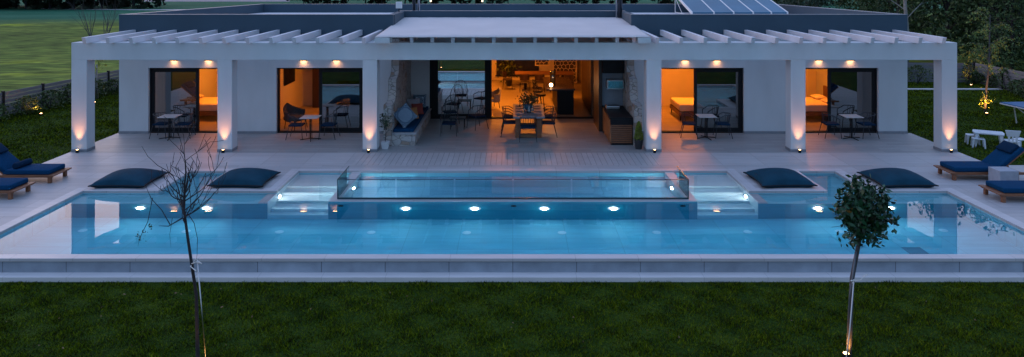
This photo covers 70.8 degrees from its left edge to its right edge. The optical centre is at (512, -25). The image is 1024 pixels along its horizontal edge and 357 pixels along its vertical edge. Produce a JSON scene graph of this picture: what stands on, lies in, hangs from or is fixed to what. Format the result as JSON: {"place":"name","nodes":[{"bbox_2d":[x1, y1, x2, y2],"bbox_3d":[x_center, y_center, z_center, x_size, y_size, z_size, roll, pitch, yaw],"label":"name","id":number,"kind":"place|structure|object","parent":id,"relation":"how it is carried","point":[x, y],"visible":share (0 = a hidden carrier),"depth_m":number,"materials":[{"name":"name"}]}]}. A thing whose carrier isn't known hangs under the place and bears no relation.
{"place":"outdoors","nodes":[
{"label":"outdoors","id":0,"kind":"place"},
{"bbox_2d":[0,89,118,163],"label":"lawn grass","id":1,"kind":"structure","parent":0,"point":[43,137],"depth_m":25.56,"materials":[{"name":"plant"}]},
{"bbox_2d":[144,0,289,1],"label":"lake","id":2,"kind":"structure","parent":0,"point":[222,1],"depth_m":152.00,"materials":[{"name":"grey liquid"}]},
{"bbox_2d":[352,153,659,164],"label":"pool deck","id":3,"kind":"structure","parent":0,"point":[505,159],"depth_m":21.18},
{"bbox_2d":[42,153,979,164],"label":"terrace strip pavement","id":4,"kind":"structure","parent":0,"point":[660,158],"depth_m":21.30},
{"bbox_2d":[0,0,1023,356],"bbox_3d":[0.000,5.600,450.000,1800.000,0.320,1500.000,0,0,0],"label":"ground","id":5,"kind":"structure","parent":0,"point":[34,46],"depth_m":12.52,"materials":[{"name":"green plant"}]},
{"bbox_2d":[7,95,44,115],"bbox_3d":[-18.933,5.048,28.126,1.166,0.799,1.228,0,0,19],"label":"shrub","id":6,"kind":"object","parent":5,"relation":"on","point":[23,100],"visible":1,"depth_m":28.07,"materials":[{"name":"green plant"}]},
{"bbox_2d":[3,0,62,9],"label":"tree","id":7,"kind":"object","parent":5,"relation":"on","point":[41,4],"visible":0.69,"depth_m":117.92,"materials":[{"name":"green plant"}]},
{"bbox_2d":[28,89,70,110],"bbox_3d":[-18.831,5.032,29.439,1.616,0.836,1.582,0,0,0],"label":"shrub","id":8,"kind":"object","parent":5,"relation":"on","point":[54,94],"visible":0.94,"depth_m":29.30,"materials":[{"name":"green plant"}]},
{"bbox_2d":[19,0,82,8],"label":"tree","id":9,"kind":"object","parent":5,"relation":"on","point":[64,5],"visible":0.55,"depth_m":118.08,"materials":[{"name":"green plant"}]},
{"bbox_2d":[0,70,118,115],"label":"fence","id":10,"kind":"object","parent":5,"relation":"on","point":[42,86],"visible":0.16,"depth_m":29.75,"materials":[{"name":"wood"}]},
{"bbox_2d":[50,82,70,103],"bbox_3d":[-18.667,4.992,30.666,1.444,0.911,1.412,0,0,0],"label":"shrub","id":11,"kind":"object","parent":5,"relation":"on","point":[68,85],"visible":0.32,"depth_m":30.39,"materials":[{"name":"green plant"}]},
{"bbox_2d":[44,0,100,8],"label":"tree","id":12,"kind":"object","parent":5,"relation":"on","point":[91,4],"visible":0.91,"depth_m":117.32,"materials":[{"name":"green plant"}]},
{"bbox_2d":[66,1,95,35],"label":"bare sapling","id":13,"kind":"object","parent":5,"relation":"on","point":[90,34],"visible":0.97,"depth_m":61.95,"materials":[{"name":"grey plant"}]},
{"bbox_2d":[95,78,110,97],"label":"shrub","id":14,"kind":"object","parent":5,"relation":"on","point":[100,85],"visible":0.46,"depth_m":31.91,"materials":[{"name":"green plant"}]},
{"bbox_2d":[75,0,131,8],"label":"tree","id":15,"kind":"object","parent":5,"relation":"on","point":[112,5],"visible":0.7,"depth_m":120.27,"materials":[{"name":"green plant"}]},
{"bbox_2d":[97,1,118,33],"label":"bare sapling","id":16,"kind":"object","parent":5,"relation":"on","point":[108,22],"visible":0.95,"depth_m":60.34,"materials":[{"name":"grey plant"}]},
{"bbox_2d":[98,79,118,94],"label":"shrub","id":17,"kind":"object","parent":5,"relation":"on","point":[115,81],"visible":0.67,"depth_m":33.05,"materials":[{"name":"green plant"}]},
{"bbox_2d":[114,0,166,8],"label":"tree","id":18,"kind":"object","parent":5,"relation":"on","point":[146,4],"visible":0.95,"depth_m":121.40,"materials":[{"name":"green plant"}]},
{"bbox_2d":[135,117,226,356],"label":"bare tree","id":19,"kind":"object","parent":5,"relation":"on","point":[184,190],"visible":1,"depth_m":10.29,"materials":[{"name":"brown plant"}]},
{"bbox_2d":[190,259,205,356],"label":"tree stake","id":20,"kind":"object","parent":5,"relation":"on","point":[197,262],"visible":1,"depth_m":10.20,"materials":[{"name":"wood"}]},
{"bbox_2d":[0,280,1023,356],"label":"lawn grass","id":21,"kind":"structure","parent":5,"relation":"on","point":[470,297],"depth_m":12.11,"materials":[{"name":"plant"}]},
{"bbox_2d":[118,4,907,133],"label":"house","id":22,"kind":"structure","parent":5,"relation":"on","point":[749,96],"depth_m":24.80,"materials":[{"name":"white paint"}]},
{"bbox_2d":[150,68,216,132],"bbox_3d":[-11.020,4.275,24.850,2.900,2.246,0.160,0,0,0],"label":"sliding door","id":23,"kind":"structure","parent":22,"relation":"in","point":[172,90],"depth_m":24.83,"materials":[{"name":"glass"}]},
{"bbox_2d":[199,94,216,115],"bbox_3d":[-11.739,4.874,27.750,2.179,1.048,1.700,0,0,0],"label":"bed","id":24,"kind":"object","parent":22,"relation":"on","point":[207,106],"visible":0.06,"depth_m":26.92,"materials":[{"name":"fabric"}]},
{"bbox_2d":[284,69,294,85],"bbox_3d":[-8.715,3.840,28.150,0.050,0.720,1.300,0,0,0],"label":"television","id":25,"kind":"object","parent":22,"relation":"attached to","point":[289,76],"visible":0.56,"depth_m":28.00,"materials":[{"name":"black"}]},
{"bbox_2d":[283,103,306,130],"bbox_3d":[-7.739,4.968,25.561,0.778,0.865,0.821,0,0,30],"label":"armchair","id":26,"kind":"object","parent":22,"relation":"on","point":[288,108],"visible":0.73,"depth_m":25.63,"materials":[{"name":"grey fabric"}]},
{"bbox_2d":[312,69,318,107],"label":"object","id":27,"kind":"object","parent":22,"relation":"on","point":[315,88],"visible":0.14,"depth_m":29.47,"materials":[{"name":"brown wood"}]},
{"bbox_2d":[277,68,362,132],"bbox_3d":[-6.610,4.275,24.850,2.960,2.246,0.160,0,0,0],"label":"sliding door","id":28,"kind":"structure","parent":22,"relation":"in","point":[340,89],"depth_m":24.83,"materials":[{"name":"glass"}]},
{"bbox_2d":[492,88,500,107],"bbox_3d":[-0.833,5.000,29.510,0.720,0.800,0.760,0,0,-30],"label":"armchair","id":29,"kind":"object","parent":22,"relation":"on","point":[496,94],"visible":0.62,"depth_m":29.38,"materials":[{"name":"grey fabric"}]},
{"bbox_2d":[495,60,521,85],"bbox_3d":[-0.295,4.435,35.422,1.260,1.931,1.284,0,0,39],"label":"floor plant","id":30,"kind":"object","parent":22,"relation":"on","point":[508,67],"visible":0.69,"depth_m":35.33,"materials":[{"name":"green plant"}]},
{"bbox_2d":[430,60,593,118],"bbox_3d":[0.055,4.025,27.320,6.390,2.746,0.160,0,0,0],"label":"sliding door","id":31,"kind":"structure","parent":22,"relation":"in","point":[470,80],"depth_m":27.29,"materials":[{"name":"glass"}]},
{"bbox_2d":[375,17,650,43],"bbox_3d":[0.005,1.804,24.475,8.350,0.488,5.430,0,0,0],"label":"awning","id":32,"kind":"object","parent":22,"relation":"attached to","point":[614,29],"visible":0.99,"depth_m":23.80,"materials":[{"name":"white fabric"}]},
{"bbox_2d":[495,60,538,75],"bbox_3d":[0.250,4.005,37.369,2.300,2.410,0.058,0,0,0],"label":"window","id":33,"kind":"structure","parent":22,"relation":"attached to","point":[527,65],"depth_m":37.36,"materials":[{"name":"black"}]},
{"bbox_2d":[515,71,573,89],"bbox_3d":[1.500,5.009,34.500,2.800,0.778,1.000,0,0,0],"label":"kitchen counter","id":34,"kind":"object","parent":22,"relation":"on","point":[561,73],"visible":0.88,"depth_m":34.20,"materials":[{"name":"brown wood"}]},
{"bbox_2d":[553,60,576,82],"bbox_3d":[2.600,4.100,36.055,1.180,2.480,0.170,0,0,0],"label":"lattice screen","id":35,"kind":"object","parent":22,"relation":"attached to","point":[564,65],"visible":0.23,"depth_m":36.12,"materials":[{"name":"beige"}]},
{"bbox_2d":[582,60,593,116],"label":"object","id":36,"kind":"object","parent":22,"relation":"on","point":[588,83],"visible":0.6,"depth_m":28.58,"materials":[{"name":"brown wood"}]},
{"bbox_2d":[670,98,693,120],"bbox_3d":[7.290,4.874,27.675,2.179,1.048,1.650,0,0,0],"label":"bed","id":37,"kind":"object","parent":22,"relation":"on","point":[678,105],"visible":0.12,"depth_m":27.10,"materials":[{"name":"fabric"}]},
{"bbox_2d":[661,68,742,132],"bbox_3d":[6.440,4.275,24.850,2.940,2.246,0.160,0,0,0],"label":"sliding door","id":38,"kind":"structure","parent":22,"relation":"in","point":[716,90],"depth_m":24.83,"materials":[{"name":"glass"}]},
{"bbox_2d":[675,0,787,13],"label":"solar array","id":39,"kind":"object","parent":22,"relation":"on","point":[731,6],"visible":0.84,"depth_m":31.15,"materials":[{"name":"blue glass"}]},
{"bbox_2d":[806,86,826,115],"bbox_3d":[11.239,4.874,27.700,2.279,1.048,1.800,0,0,0],"label":"bed","id":40,"kind":"object","parent":22,"relation":"on","point":[816,104],"visible":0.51,"depth_m":26.89,"materials":[{"name":"fabric"}]},
{"bbox_2d":[806,68,876,132],"bbox_3d":[11.030,4.275,24.850,2.960,2.246,0.160,0,0,0],"label":"sliding door","id":41,"kind":"structure","parent":22,"relation":"in","point":[849,90],"depth_m":24.83,"materials":[{"name":"glass"}]},
{"bbox_2d":[5,173,1022,232],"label":"pool basin","id":42,"kind":"object","parent":5,"relation":"in","point":[501,173],"visible":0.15,"depth_m":19.92,"materials":[{"name":"tile"}]},
{"bbox_2d":[0,174,1023,253],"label":"pool water","id":43,"kind":"structure","parent":42,"relation":"in","point":[724,214],"depth_m":15.99,"materials":[{"name":"liquid"}]},
{"bbox_2d":[0,272,1023,281],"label":"pool front ledge","id":44,"kind":"object","parent":42,"relation":"attached to","point":[507,276],"visible":0.67,"depth_m":13.60,"materials":[{"name":"tile"}]},
{"bbox_2d":[0,262,1023,271],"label":"pool front wall","id":45,"kind":"structure","parent":44,"relation":"on","point":[512,267],"depth_m":13.79,"materials":[{"name":"tile"}]},
{"bbox_2d":[328,172,696,201],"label":"spa wall","id":46,"kind":"structure","parent":42,"relation":"in","point":[355,175],"depth_m":17.43,"materials":[{"name":"tile"}]},
{"bbox_2d":[337,166,688,198],"bbox_3d":[0.005,5.187,18.135,8.550,0.484,1.250,0,0,0],"label":"glass screen","id":47,"kind":"object","parent":46,"relation":"on","point":[343,179],"visible":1,"depth_m":17.55,"materials":[{"name":"teal"}]},
{"bbox_2d":[328,202,696,202],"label":"pool deep wall","id":48,"kind":"structure","parent":42,"relation":"on","point":[512,202],"depth_m":17.39,"materials":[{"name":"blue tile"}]},
{"bbox_2d":[774,0,840,7],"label":"forest tree","id":49,"kind":"object","parent":5,"relation":"on","point":[806,2],"visible":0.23,"depth_m":50.08,"materials":[{"name":"green plant"}]},
{"bbox_2d":[846,251,867,356],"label":"trunk","id":50,"kind":"object","parent":5,"relation":"on","point":[852,280],"visible":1,"depth_m":10.81,"materials":[{"name":"wood"}]},
{"bbox_2d":[830,0,884,11],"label":"forest tree","id":51,"kind":"object","parent":5,"relation":"on","point":[846,4],"visible":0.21,"depth_m":59.62,"materials":[{"name":"green plant"}]},
{"bbox_2d":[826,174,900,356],"bbox_3d":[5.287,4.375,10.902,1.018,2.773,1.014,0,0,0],"label":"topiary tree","id":52,"kind":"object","parent":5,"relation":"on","point":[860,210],"visible":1,"depth_m":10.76,"materials":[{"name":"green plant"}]},
{"bbox_2d":[844,0,940,32],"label":"forest tree","id":53,"kind":"object","parent":5,"relation":"on","point":[859,6],"visible":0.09,"depth_m":52.34,"materials":[{"name":"green plant"}]},
{"bbox_2d":[843,0,944,32],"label":"forest tree","id":54,"kind":"object","parent":5,"relation":"on","point":[885,10],"visible":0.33,"depth_m":47.06,"materials":[{"name":"green plant"}]},
{"bbox_2d":[891,0,936,62],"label":"birch tree","id":55,"kind":"object","parent":5,"relation":"on","point":[905,6],"visible":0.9,"depth_m":39.95,"materials":[{"name":"brown plant"}]},
{"bbox_2d":[907,64,933,83],"bbox_3d":[20.331,4.937,36.266,1.744,1.023,1.793,0,0,0],"label":"shrub","id":56,"kind":"object","parent":5,"relation":"on","point":[918,67],"visible":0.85,"depth_m":36.09,"materials":[{"name":"green plant"}]},
{"bbox_2d":[900,0,957,34],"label":"forest tree","id":57,"kind":"object","parent":5,"relation":"on","point":[933,13],"visible":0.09,"depth_m":58.23,"materials":[{"name":"green plant"}]},
{"bbox_2d":[907,62,973,82],"bbox_3d":[15.750,4.915,37.175,15.613,1.050,0.090,0,0,3],"label":"fence","id":58,"kind":"object","parent":5,"relation":"on","point":[926,66],"visible":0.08,"depth_m":36.86,"materials":[{"name":"black metal"}]},
{"bbox_2d":[884,0,1009,59],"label":"forest tree","id":59,"kind":"object","parent":5,"relation":"on","point":[947,31],"visible":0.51,"depth_m":43.25,"materials":[{"name":"green plant"}]},
{"bbox_2d":[960,60,975,83],"bbox_3d":[22.723,4.811,36.024,0.682,1.263,0.699,0,0,0],"label":"shrub","id":60,"kind":"object","parent":5,"relation":"on","point":[969,71],"visible":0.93,"depth_m":35.92,"materials":[{"name":"green plant"}]},
{"bbox_2d":[932,0,1023,67],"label":"forest tree","id":61,"kind":"object","parent":5,"relation":"on","point":[961,6],"visible":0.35,"depth_m":41.83,"materials":[{"name":"green plant"}]},
{"bbox_2d":[972,129,1004,146],"bbox_3d":[15.100,5.200,22.900,0.860,0.480,0.540,0,0,28],"label":"kids table","id":62,"kind":"object","parent":5,"relation":"on","point":[999,134],"visible":0.91,"depth_m":22.82,"materials":[{"name":"white plastic"}]},
{"bbox_2d":[957,7,1019,112],"bbox_3d":[18.885,3.319,28.574,2.157,4.245,1.805,0,0,0],"label":"willow tree","id":63,"kind":"object","parent":5,"relation":"on","point":[988,55],"visible":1,"depth_m":28.50,"materials":[{"name":"green plant"}]},
{"bbox_2d":[961,0,1023,73],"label":"forest tree","id":64,"kind":"object","parent":5,"relation":"on","point":[1014,21],"visible":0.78,"depth_m":38.71,"materials":[{"name":"green plant"}]},
{"bbox_2d":[974,62,1023,93],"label":"fence","id":65,"kind":"object","parent":5,"relation":"on","point":[1011,74],"visible":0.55,"depth_m":34.75,"materials":[{"name":"black metal"}]},
{"bbox_2d":[991,68,1015,89],"bbox_3d":[23.553,4.916,34.426,1.136,1.059,1.160,0,0,0],"label":"shrub","id":66,"kind":"object","parent":5,"relation":"on","point":[998,75],"visible":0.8,"depth_m":34.33,"materials":[{"name":"green plant"}]},
{"bbox_2d":[1003,130,1020,145],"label":"kids chair","id":67,"kind":"object","parent":5,"relation":"on","point":[1012,134],"visible":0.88,"depth_m":22.29,"materials":[{"name":"white plastic"}]},
{"bbox_2d":[1000,102,1023,122],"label":"games table","id":68,"kind":"object","parent":5,"relation":"on","point":[1018,105],"visible":1,"depth_m":26.37,"materials":[{"name":"blue metal"}]},
{"bbox_2d":[1008,78,1023,97],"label":"shrub","id":69,"kind":"object","parent":5,"relation":"on","point":[1019,86],"visible":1,"depth_m":32.00,"materials":[{"name":"green plant"}]},
{"bbox_2d":[0,165,1023,261],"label":"terrace","id":70,"kind":"structure","parent":0,"point":[43,191],"depth_m":19.20,"materials":[{"name":"tile"}]},
{"bbox_2d":[0,178,35,199],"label":"sun lounger","id":71,"kind":"object","parent":70,"relation":"on","point":[10,186],"visible":1,"depth_m":17.65,"materials":[{"name":"fabric"}]},
{"bbox_2d":[0,143,71,182],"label":"sun lounger","id":72,"kind":"object","parent":70,"relation":"on","point":[8,159],"visible":0.9,"depth_m":18.91,"materials":[{"name":"fabric"}]},
{"bbox_2d":[12,158,32,168],"bbox_3d":[-13.000,4.980,19.125,0.169,0.169,0.552,0,0,4],"label":"bolster","id":73,"kind":"object","parent":72,"relation":"on","point":[22,163],"visible":1,"depth_m":19.04,"materials":[{"name":"blue fabric"}]},
{"bbox_2d":[88,168,167,187],"bbox_3d":[-10.022,5.236,18.868,1.445,0.316,1.326,0,0,0],"label":"floor cushion","id":74,"kind":"object","parent":70,"relation":"on","point":[132,178],"visible":0.98,"depth_m":18.44,"materials":[{"name":"blue fabric"}]},
{"bbox_2d":[207,168,280,187],"bbox_3d":[-7.022,5.236,18.898,1.445,0.316,1.326,0,0,2],"label":"floor cushion","id":75,"kind":"object","parent":70,"relation":"on","point":[247,177],"visible":0.94,"depth_m":18.47,"materials":[{"name":"blue fabric"}]},
{"bbox_2d":[743,168,817,187],"bbox_3d":[6.979,5.236,18.898,1.445,0.316,1.326,0,0,-2],"label":"floor cushion","id":76,"kind":"object","parent":70,"relation":"on","point":[776,178],"visible":1,"depth_m":18.46,"materials":[{"name":"blue fabric"}]},
{"bbox_2d":[857,168,938,187],"bbox_3d":[10.049,5.236,18.898,1.445,0.316,1.326,0,0,-2],"label":"floor cushion","id":77,"kind":"object","parent":70,"relation":"on","point":[896,178],"visible":0.98,"depth_m":18.48,"materials":[{"name":"blue fabric"}]},
{"bbox_2d":[933,140,1023,180],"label":"sun lounger","id":78,"kind":"object","parent":70,"relation":"on","point":[1004,153],"visible":0.77,"depth_m":19.18,"materials":[{"name":"fabric"}]},
{"bbox_2d":[978,180,1023,202],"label":"sun lounger","id":79,"kind":"object","parent":70,"relation":"on","point":[1003,189],"visible":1,"depth_m":17.39,"materials":[{"name":"fabric"}]},
{"bbox_2d":[988,167,1018,179],"bbox_3d":[12.700,5.198,18.670,0.480,0.400,0.460,0,0,0],"label":"cube table","id":80,"kind":"object","parent":70,"relation":"on","point":[1001,173],"visible":0.56,"depth_m":18.51,"materials":[{"name":"grey concrete"}]},
{"bbox_2d":[0,169,1023,260],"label":"pool coping pavement","id":81,"kind":"structure","parent":0,"point":[734,173],"depth_m":13.91,"materials":[{"name":"stone"}]},
{"bbox_2d":[69,119,959,152],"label":"porch floor","id":82,"kind":"structure","parent":0,"point":[580,136],"depth_m":23.34,"materials":[{"name":"tile"}]},
{"bbox_2d":[149,112,173,138],"bbox_3d":[-11.745,4.989,24.120,0.572,0.811,0.582,0,0,0],"label":"patio chair","id":83,"kind":"object","parent":82,"relation":"on","point":[164,123],"visible":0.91,"depth_m":23.94,"materials":[{"name":"metal"}]},
{"bbox_2d":[157,114,181,140],"bbox_3d":[-11.370,5.019,23.900,0.645,0.756,0.645,0,0,0],"label":"cafe table","id":84,"kind":"object","parent":82,"relation":"on","point":[168,116],"visible":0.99,"depth_m":23.89,"materials":[{"name":"white metal"}]},
{"bbox_2d":[173,112,195,138],"bbox_3d":[-10.975,4.989,24.102,0.572,0.811,0.582,0,0,-8],"label":"patio chair","id":85,"kind":"object","parent":82,"relation":"on","point":[186,123],"visible":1,"depth_m":24.00,"materials":[{"name":"black metal"}]},
{"bbox_2d":[285,113,306,139],"bbox_3d":[-7.185,4.989,23.938,0.572,0.811,0.582,0,0,-2],"label":"patio chair","id":86,"kind":"object","parent":82,"relation":"on","point":[294,124],"visible":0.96,"depth_m":23.78,"materials":[{"name":"black metal"}]},
{"bbox_2d":[299,115,321,141],"bbox_3d":[-6.660,5.019,23.750,0.645,0.756,0.645,0,0,0],"label":"cafe table","id":87,"kind":"object","parent":82,"relation":"on","point":[310,117],"visible":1,"depth_m":23.73,"materials":[{"name":"white metal"}]},
{"bbox_2d":[318,113,339,139],"bbox_3d":[-6.095,4.989,23.984,0.572,0.811,0.582,0,0,3],"label":"patio chair","id":88,"kind":"object","parent":82,"relation":"on","point":[331,123],"visible":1,"depth_m":23.89,"materials":[{"name":"black metal"}]},
{"bbox_2d":[379,111,393,148],"bbox_3d":[-3.975,4.822,22.541,0.505,1.148,0.565,0,0,0],"label":"potted tree","id":89,"kind":"object","parent":82,"relation":"on","point":[385,144],"visible":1,"depth_m":22.45,"materials":[{"name":"green plant"}]},
{"bbox_2d":[383,37,410,145],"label":"stone wall","id":90,"kind":"structure","parent":82,"relation":"on","point":[399,87],"depth_m":24.23,"materials":[{"name":"stone"}]},
{"bbox_2d":[392,106,431,145],"bbox_3d":[-3.447,5.147,25.010,0.775,0.494,4.300,0,0,0],"label":"stone bench","id":91,"kind":"object","parent":82,"relation":"on","point":[410,134],"visible":0.67,"depth_m":23.14,"materials":[{"name":"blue stone"}]},
{"bbox_2d":[394,103,417,127],"bbox_3d":[-3.500,4.540,23.420,0.620,0.620,0.200,-39,-9,-27],"label":"cushion","id":92,"kind":"object","parent":91,"relation":"on","point":[405,115],"visible":0.99,"depth_m":23.34,"materials":[{"name":"fabric"}]},
{"bbox_2d":[440,100,457,136],"bbox_3d":[-2.160,4.840,24.526,0.603,1.111,0.714,0,0,0],"label":"lounge chair","id":93,"kind":"object","parent":82,"relation":"on","point":[451,122],"visible":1,"depth_m":24.65,"materials":[{"name":"metal"}]},
{"bbox_2d":[441,94,459,123],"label":"lounge chair","id":94,"kind":"object","parent":82,"relation":"on","point":[449,111],"visible":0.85,"depth_m":26.22,"materials":[{"name":"black metal"}]},
{"bbox_2d":[467,105,488,130],"bbox_3d":[-1.246,4.999,25.503,0.572,0.791,0.582,0,0,-35],"label":"lounge chair","id":95,"kind":"object","parent":82,"relation":"on","point":[477,115],"visible":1,"depth_m":25.48,"materials":[{"name":"metal"}]},
{"bbox_2d":[71,30,957,151],"bbox_3d":[0.045,3.620,23.205,27.166,3.551,2.926,0,0,0],"label":"pergola","id":96,"kind":"object","parent":82,"relation":"on","point":[795,51],"visible":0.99,"depth_m":22.10,"materials":[{"name":"white paint"}]},
{"bbox_2d":[519,117,536,141],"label":"patio chair","id":97,"kind":"object","parent":82,"relation":"on","point":[528,126],"visible":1,"depth_m":23.48,"materials":[{"name":"blue metal"}]},
{"bbox_2d":[513,104,544,137],"bbox_3d":[0.535,5.025,24.990,1.050,0.750,2.420,0,0,0],"label":"dining table","id":98,"kind":"object","parent":82,"relation":"on","point":[532,115],"visible":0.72,"depth_m":24.00,"materials":[{"name":"brown wood"}]},
{"bbox_2d":[515,89,541,109],"bbox_3d":[0.533,4.288,25.025,0.944,0.712,0.960,0,0,0],"label":"table plant","id":99,"kind":"object","parent":98,"relation":"on","point":[526,101],"visible":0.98,"depth_m":24.91,"materials":[{"name":"green plant"}]},
{"bbox_2d":[594,60,632,144],"bbox_3d":[3.405,4.027,24.760,0.850,2.734,3.680,0,0,0],"label":"outdoor kitchen","id":100,"kind":"object","parent":82,"relation":"on","point":[615,125],"visible":0.95,"depth_m":24.75,"materials":[{"name":"black metal"}]},
{"bbox_2d":[605,78,623,88],"bbox_3d":[3.510,3.720,24.843,0.580,0.320,0.485,0,0,0],"label":"steel hood","id":101,"kind":"object","parent":100,"relation":"attached to","point":[614,83],"visible":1,"depth_m":24.60,"materials":[{"name":"silver"}]},
{"bbox_2d":[619,37,641,145],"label":"stone wall","id":102,"kind":"structure","parent":82,"relation":"on","point":[632,105],"depth_m":23.73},
{"bbox_2d":[634,121,643,148],"bbox_3d":[3.925,4.961,22.494,0.314,0.870,0.353,0,0,0],"label":"potted conifer","id":103,"kind":"object","parent":82,"relation":"on","point":[638,140],"visible":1,"depth_m":22.43,"materials":[{"name":"green plant"}]},
{"bbox_2d":[680,112,697,138],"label":"patio chair","id":104,"kind":"object","parent":82,"relation":"on","point":[685,122],"visible":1,"depth_m":24.09,"materials":[{"name":"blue metal"}]},
{"bbox_2d":[695,114,716,139],"bbox_3d":[6.420,5.019,23.950,0.645,0.756,0.645,0,0,0],"label":"cafe table","id":105,"kind":"object","parent":82,"relation":"on","point":[706,116],"visible":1,"depth_m":23.94,"materials":[{"name":"white metal"}]},
{"bbox_2d":[713,112,732,138],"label":"patio chair","id":106,"kind":"object","parent":82,"relation":"on","point":[727,124],"visible":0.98,"depth_m":24.00,"materials":[{"name":"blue metal"}]},
{"bbox_2d":[818,112,841,138],"bbox_3d":[10.615,4.989,24.138,0.572,0.811,0.582,0,0,2],"label":"patio chair","id":107,"kind":"object","parent":82,"relation":"on","point":[826,122],"visible":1,"depth_m":24.06,"materials":[{"name":"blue metal"}]},
{"bbox_2d":[839,114,863,140],"bbox_3d":[11.220,5.019,23.900,0.645,0.756,0.645,0,0,0],"label":"cafe table","id":108,"kind":"object","parent":82,"relation":"on","point":[851,116],"visible":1,"depth_m":23.89,"materials":[{"name":"white metal"}]},
{"bbox_2d":[854,112,878,137],"bbox_3d":[11.825,4.989,24.102,0.572,0.811,0.582,0,0,-2],"label":"patio chair","id":109,"kind":"object","parent":82,"relation":"on","point":[868,124],"visible":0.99,"depth_m":24.00,"materials":[{"name":"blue metal"}]},
{"bbox_2d":[543,77,574,114],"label":"kitchen island","id":110,"kind":"structure","parent":0,"point":[562,89],"depth_m":28.00,"materials":[{"name":"black wood"}]},
{"bbox_2d":[907,88,1002,89],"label":"path","id":111,"kind":"structure","parent":0,"point":[957,89],"depth_m":34.30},
{"bbox_2d":[907,82,1023,164],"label":"lawn grass","id":112,"kind":"structure","parent":0,"point":[961,100],"depth_m":28.30,"materials":[{"name":"plant"}]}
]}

